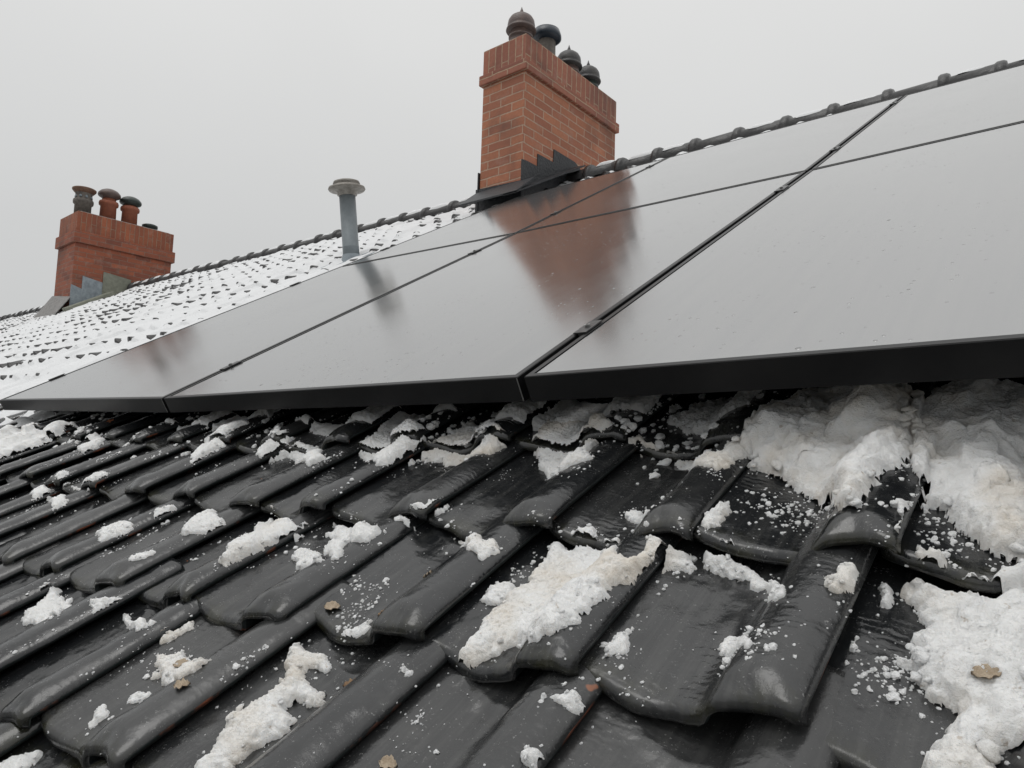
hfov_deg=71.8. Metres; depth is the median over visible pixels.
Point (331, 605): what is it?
dead leaf
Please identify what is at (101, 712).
snow patch
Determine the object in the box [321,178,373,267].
vent pipe
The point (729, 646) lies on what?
snow patch
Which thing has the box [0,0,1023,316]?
sky
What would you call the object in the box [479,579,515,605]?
snow patch
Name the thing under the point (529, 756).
snow patch
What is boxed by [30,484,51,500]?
snow patch
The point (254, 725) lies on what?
snow patch
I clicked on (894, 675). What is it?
snow crumbs
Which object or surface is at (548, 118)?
chimney
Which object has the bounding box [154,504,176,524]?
snow patch
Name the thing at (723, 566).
snow patch
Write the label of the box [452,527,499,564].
snow patch
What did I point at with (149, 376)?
solar panel
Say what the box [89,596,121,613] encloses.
snow patch
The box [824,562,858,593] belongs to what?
snow patch
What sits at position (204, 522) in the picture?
snow patch
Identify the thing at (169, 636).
snow patch
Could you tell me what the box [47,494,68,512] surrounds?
snow patch
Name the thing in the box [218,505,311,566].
snow patch
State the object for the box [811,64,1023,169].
solar panel
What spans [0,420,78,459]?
snow patch
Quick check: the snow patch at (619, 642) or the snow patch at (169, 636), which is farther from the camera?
the snow patch at (169, 636)
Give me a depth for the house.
0.78 m
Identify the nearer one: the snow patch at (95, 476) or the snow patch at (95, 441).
the snow patch at (95, 476)
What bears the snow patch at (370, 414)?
on the house
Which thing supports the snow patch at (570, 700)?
on the house
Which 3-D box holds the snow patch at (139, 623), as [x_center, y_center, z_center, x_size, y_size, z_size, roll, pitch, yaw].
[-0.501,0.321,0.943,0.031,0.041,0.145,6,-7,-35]
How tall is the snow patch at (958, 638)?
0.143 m
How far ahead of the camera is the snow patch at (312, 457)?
1.30 m
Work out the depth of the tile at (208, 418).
1.75 m
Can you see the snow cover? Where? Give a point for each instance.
(156, 315)
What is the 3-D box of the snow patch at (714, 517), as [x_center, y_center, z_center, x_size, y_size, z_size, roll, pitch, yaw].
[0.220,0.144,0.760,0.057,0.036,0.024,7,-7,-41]
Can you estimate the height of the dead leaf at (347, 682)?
0.010 m
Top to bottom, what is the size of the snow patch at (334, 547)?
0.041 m
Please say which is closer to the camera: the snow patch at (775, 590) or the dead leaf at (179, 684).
the snow patch at (775, 590)
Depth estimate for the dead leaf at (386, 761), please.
0.60 m
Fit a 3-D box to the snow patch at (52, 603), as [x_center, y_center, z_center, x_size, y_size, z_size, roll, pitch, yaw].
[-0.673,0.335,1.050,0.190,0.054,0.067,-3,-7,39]
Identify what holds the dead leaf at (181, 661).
on the snow patch at (168, 673)
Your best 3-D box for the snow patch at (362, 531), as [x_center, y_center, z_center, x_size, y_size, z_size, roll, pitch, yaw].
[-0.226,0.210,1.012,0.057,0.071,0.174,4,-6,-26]
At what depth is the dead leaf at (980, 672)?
0.50 m
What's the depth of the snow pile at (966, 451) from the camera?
0.72 m
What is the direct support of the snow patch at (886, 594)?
on the house
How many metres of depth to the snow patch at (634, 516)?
0.84 m
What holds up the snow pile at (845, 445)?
on the house
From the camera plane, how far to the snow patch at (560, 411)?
1.16 m
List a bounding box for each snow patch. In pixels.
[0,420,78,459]
[0,750,42,767]
[21,582,72,625]
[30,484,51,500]
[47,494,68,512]
[51,470,68,485]
[71,471,107,501]
[77,429,105,454]
[88,704,109,728]
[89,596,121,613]
[95,520,133,541]
[123,613,155,631]
[127,691,151,703]
[128,550,155,560]
[151,649,211,685]
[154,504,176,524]
[159,613,193,643]
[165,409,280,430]
[181,509,225,535]
[190,418,248,463]
[194,642,335,767]
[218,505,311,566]
[256,429,294,463]
[288,441,325,466]
[291,548,321,570]
[295,404,457,436]
[324,538,346,560]
[325,518,386,542]
[341,619,372,653]
[359,419,426,465]
[394,498,449,530]
[399,663,413,676]
[421,419,506,466]
[447,394,681,437]
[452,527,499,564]
[458,523,696,669]
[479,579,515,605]
[520,745,544,767]
[532,413,611,478]
[541,689,585,714]
[602,626,634,658]
[625,429,747,470]
[625,509,649,526]
[667,390,761,435]
[701,501,731,532]
[703,538,767,592]
[717,633,752,656]
[766,579,785,602]
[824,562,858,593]
[849,635,859,651]
[878,582,893,608]
[890,498,911,532]
[896,545,1023,767]
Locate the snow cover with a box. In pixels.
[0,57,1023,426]
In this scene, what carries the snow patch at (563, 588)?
on the house
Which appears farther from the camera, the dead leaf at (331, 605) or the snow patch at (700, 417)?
the snow patch at (700, 417)
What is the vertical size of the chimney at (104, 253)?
2.462 m
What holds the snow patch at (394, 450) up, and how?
on the house
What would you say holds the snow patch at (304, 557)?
on the house
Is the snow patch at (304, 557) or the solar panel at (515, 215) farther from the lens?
the solar panel at (515, 215)
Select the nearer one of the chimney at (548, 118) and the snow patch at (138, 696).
the snow patch at (138, 696)
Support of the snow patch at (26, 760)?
on the house
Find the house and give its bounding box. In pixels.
[0,60,1023,767]
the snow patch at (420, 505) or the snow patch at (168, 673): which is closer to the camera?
the snow patch at (168, 673)
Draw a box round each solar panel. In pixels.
[0,234,512,412]
[164,171,805,411]
[343,158,666,265]
[519,96,902,231]
[524,122,1023,400]
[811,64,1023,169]
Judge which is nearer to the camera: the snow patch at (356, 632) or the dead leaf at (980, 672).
the dead leaf at (980, 672)
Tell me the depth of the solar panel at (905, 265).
1.00 m
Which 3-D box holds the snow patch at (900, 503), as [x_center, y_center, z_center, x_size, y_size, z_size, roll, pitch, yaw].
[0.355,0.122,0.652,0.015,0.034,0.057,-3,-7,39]
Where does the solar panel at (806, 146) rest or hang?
attached to the mounting rail
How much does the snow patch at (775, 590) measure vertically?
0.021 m
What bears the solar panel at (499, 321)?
attached to the mounting rail
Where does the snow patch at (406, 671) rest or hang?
on the house
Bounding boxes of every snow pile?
[731,383,913,511]
[901,378,1023,562]
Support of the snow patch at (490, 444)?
on the house
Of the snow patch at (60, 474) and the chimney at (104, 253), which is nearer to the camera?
the snow patch at (60, 474)
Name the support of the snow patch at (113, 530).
on the house
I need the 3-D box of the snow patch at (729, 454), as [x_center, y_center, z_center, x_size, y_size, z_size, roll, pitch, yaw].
[0.234,0.093,0.937,0.082,0.065,0.196,4,-6,-26]
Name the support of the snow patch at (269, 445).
on the house
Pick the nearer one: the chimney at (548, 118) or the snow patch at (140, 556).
the snow patch at (140, 556)
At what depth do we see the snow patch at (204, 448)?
1.56 m
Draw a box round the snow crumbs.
[2,391,1019,767]
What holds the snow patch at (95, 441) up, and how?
on the house
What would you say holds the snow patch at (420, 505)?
on the house
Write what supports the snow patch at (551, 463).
on the house
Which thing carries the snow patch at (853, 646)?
on the house
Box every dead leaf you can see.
[173,658,188,667]
[173,677,190,688]
[324,601,340,609]
[342,678,354,686]
[379,755,397,767]
[971,664,1001,678]
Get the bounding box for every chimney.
[34,186,174,317]
[458,8,618,211]

